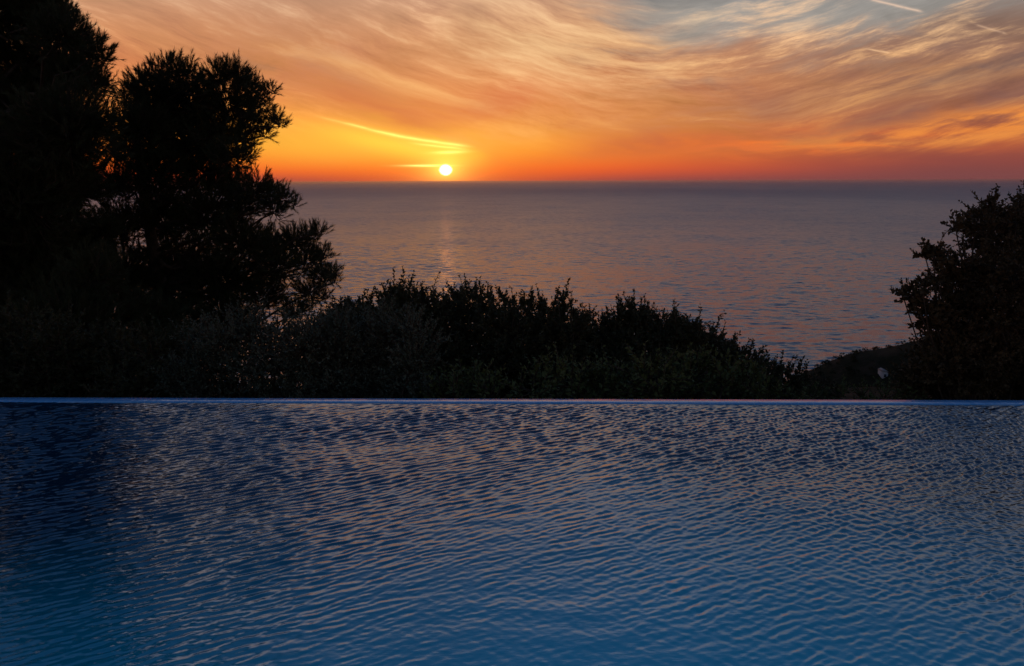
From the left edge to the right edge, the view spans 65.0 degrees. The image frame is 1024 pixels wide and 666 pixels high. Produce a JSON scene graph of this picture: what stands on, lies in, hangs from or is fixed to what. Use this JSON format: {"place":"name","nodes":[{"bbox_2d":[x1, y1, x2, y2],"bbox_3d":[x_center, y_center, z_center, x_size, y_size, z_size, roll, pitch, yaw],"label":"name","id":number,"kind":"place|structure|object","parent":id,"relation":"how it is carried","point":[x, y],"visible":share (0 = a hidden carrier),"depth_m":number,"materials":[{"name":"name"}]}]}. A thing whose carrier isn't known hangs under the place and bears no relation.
{"place":"outdoors","nodes":[
{"label":"outdoors","id":0,"kind":"place"},
{"bbox_2d":[52,0,1023,182],"label":"sky","id":1,"kind":"structure","parent":0,"point":[373,90],"materials":[{"name":"orange"}]},
{"bbox_2d":[56,180,1023,387],"bbox_3d":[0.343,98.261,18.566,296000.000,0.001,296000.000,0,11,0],"label":"sea","id":2,"kind":"structure","parent":0,"point":[812,271],"depth_m":1301.06,"materials":[{"name":"blue liquid"}]},
{"bbox_2d":[134,317,1020,399],"bbox_3d":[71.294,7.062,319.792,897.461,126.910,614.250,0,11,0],"label":"hillside","id":3,"kind":"structure","parent":0,"point":[882,357],"depth_m":386.63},
{"bbox_2d":[0,0,144,396],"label":"pine tree","id":4,"kind":"object","parent":3,"relation":"on","point":[54,130],"visible":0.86,"depth_m":13.33,"materials":[{"name":"green plant"}]},
{"bbox_2d":[0,288,197,397],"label":"shrub","id":5,"kind":"object","parent":3,"relation":"on","point":[106,367],"visible":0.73,"depth_m":8.55,"materials":[{"name":"green plant"}]},
{"bbox_2d":[0,236,207,396],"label":"bush","id":6,"kind":"object","parent":3,"relation":"on","point":[99,298],"visible":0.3,"depth_m":12.67,"materials":[{"name":"green plant"}]},
{"bbox_2d":[84,45,346,393],"bbox_3d":[-6.661,-1.233,18.339,6.554,9.915,5.105,0,11,0],"label":"pine tree","id":7,"kind":"object","parent":3,"relation":"on","point":[185,103],"visible":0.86,"depth_m":16.91,"materials":[{"name":"green plant"}]},
{"bbox_2d":[145,294,317,397],"bbox_3d":[-2.805,0.888,8.370,1.884,2.607,1.619,0,11,0],"label":"bush","id":8,"kind":"object","parent":3,"relation":"on","point":[226,349],"visible":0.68,"depth_m":8.11,"materials":[{"name":"green plant"}]},
{"bbox_2d":[300,289,374,397],"bbox_3d":[-2.069,0.894,10.052,1.688,2.941,1.600,-8,13,-34],"label":"shrub","id":9,"kind":"object","parent":3,"relation":"on","point":[370,297],"visible":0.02,"depth_m":9.84,"materials":[{"name":"green plant"}]},
{"bbox_2d":[253,290,459,398],"bbox_3d":[-1.511,0.862,7.948,2.069,2.603,1.355,2,11,12],"label":"bush","id":10,"kind":"object","parent":3,"relation":"on","point":[342,380],"visible":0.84,"depth_m":7.62,"materials":[{"name":"green plant"}]},
{"bbox_2d":[333,266,481,398],"bbox_3d":[-1.208,0.775,9.506,1.843,3.120,1.672,0,11,0],"label":"shrub","id":11,"kind":"object","parent":3,"relation":"on","point":[402,298],"visible":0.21,"depth_m":9.11,"materials":[{"name":"green plant"}]},
{"bbox_2d":[414,353,518,398],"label":"plant","id":12,"kind":"object","parent":3,"relation":"on","point":[456,388],"visible":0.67,"depth_m":7.38,"materials":[{"name":"green plant"}]},
{"bbox_2d":[412,273,546,398],"bbox_3d":[-0.415,0.817,9.759,1.852,3.062,1.739,0,11,0],"label":"shrub","id":13,"kind":"object","parent":3,"relation":"on","point":[478,307],"visible":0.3,"depth_m":9.33,"materials":[{"name":"green plant"}]},
{"bbox_2d":[465,278,601,398],"bbox_3d":[0.323,0.837,9.420,1.715,2.957,1.629,0,11,0],"label":"shrub","id":14,"kind":"object","parent":3,"relation":"on","point":[553,329],"visible":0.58,"depth_m":9.00,"materials":[{"name":"green plant"}]},
{"bbox_2d":[497,341,604,398],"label":"plant","id":15,"kind":"object","parent":3,"relation":"on","point":[549,387],"visible":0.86,"depth_m":7.24,"materials":[{"name":"green plant"}]},
{"bbox_2d":[561,302,615,396],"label":"shrub","id":16,"kind":"object","parent":3,"relation":"on","point":[588,338],"visible":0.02,"depth_m":9.73,"materials":[{"name":"green plant"}]},
{"bbox_2d":[557,349,639,398],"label":"plant","id":17,"kind":"object","parent":3,"relation":"on","point":[594,370],"visible":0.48,"depth_m":7.47,"materials":[{"name":"green plant"}]},
{"bbox_2d":[583,289,699,398],"bbox_3d":[1.461,0.885,9.572,1.481,2.872,1.598,0,11,0],"label":"shrub","id":18,"kind":"object","parent":3,"relation":"on","point":[620,327],"visible":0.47,"depth_m":9.18,"materials":[{"name":"green plant"}]},
{"bbox_2d":[601,339,711,398],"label":"plant","id":19,"kind":"object","parent":3,"relation":"on","point":[640,380],"visible":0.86,"depth_m":7.17,"materials":[{"name":"green plant"}]},
{"bbox_2d":[623,298,741,398],"bbox_3d":[1.948,0.926,9.293,1.406,2.774,1.733,2,11,10],"label":"shrub","id":20,"kind":"object","parent":3,"relation":"on","point":[693,330],"visible":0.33,"depth_m":8.80,"materials":[{"name":"green plant"}]},
{"bbox_2d":[645,341,757,398],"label":"plant","id":21,"kind":"object","parent":3,"relation":"on","point":[715,368],"visible":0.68,"depth_m":7.38,"materials":[{"name":"green plant"}]},
{"bbox_2d":[699,327,784,399],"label":"shrub","id":22,"kind":"object","parent":3,"relation":"on","point":[745,351],"visible":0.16,"depth_m":8.85,"materials":[{"name":"green plant"}]},
{"bbox_2d":[708,355,791,399],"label":"plant","id":23,"kind":"object","parent":3,"relation":"on","point":[754,391],"visible":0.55,"depth_m":7.39,"materials":[{"name":"green plant"}]},
{"bbox_2d":[761,349,824,399],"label":"shrub","id":24,"kind":"object","parent":3,"relation":"on","point":[796,378],"visible":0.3,"depth_m":9.04,"materials":[{"name":"green plant"}]},
{"bbox_2d":[786,369,848,399],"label":"shrub","id":25,"kind":"object","parent":3,"relation":"on","point":[832,389],"visible":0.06,"depth_m":9.66,"materials":[{"name":"green plant"}]},
{"bbox_2d":[786,374,932,399],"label":"spreading shrub","id":26,"kind":"object","parent":3,"relation":"on","point":[860,394],"visible":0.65,"depth_m":8.14,"materials":[{"name":"green plant"}]},
{"bbox_2d":[808,337,932,387],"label":"scrub","id":27,"kind":"object","parent":3,"relation":"on","point":[852,352],"visible":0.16,"depth_m":397.76,"materials":[{"name":"plant"}]},
{"bbox_2d":[878,367,887,378],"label":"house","id":28,"kind":"structure","parent":3,"relation":"on","point":[882,373],"depth_m":374.04,"materials":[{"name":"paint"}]},
{"bbox_2d":[890,209,988,399],"bbox_3d":[4.466,0.459,8.143,1.437,3.414,0.615,-2,11,-9],"label":"sapling","id":29,"kind":"object","parent":3,"relation":"on","point":[932,309],"visible":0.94,"depth_m":7.91,"materials":[{"name":"green plant"}]},
{"bbox_2d":[884,180,1023,399],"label":"bush","id":30,"kind":"object","parent":3,"relation":"on","point":[991,269],"visible":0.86,"depth_m":7.90,"materials":[{"name":"green plant"}]},
{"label":"pool basin","id":31,"kind":"structure","parent":0,"visible":0},
{"bbox_2d":[0,402,1023,665],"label":"pool water","id":32,"kind":"structure","parent":31,"relation":"in","point":[418,534],"depth_m":3.47,"materials":[{"name":"blue liquid"}]},
{"bbox_2d":[0,397,1023,405],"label":"overflow wall","id":33,"kind":"structure","parent":31,"relation":"attached to","point":[532,401],"depth_m":5.55,"materials":[{"name":"blue tile"}]}
]}

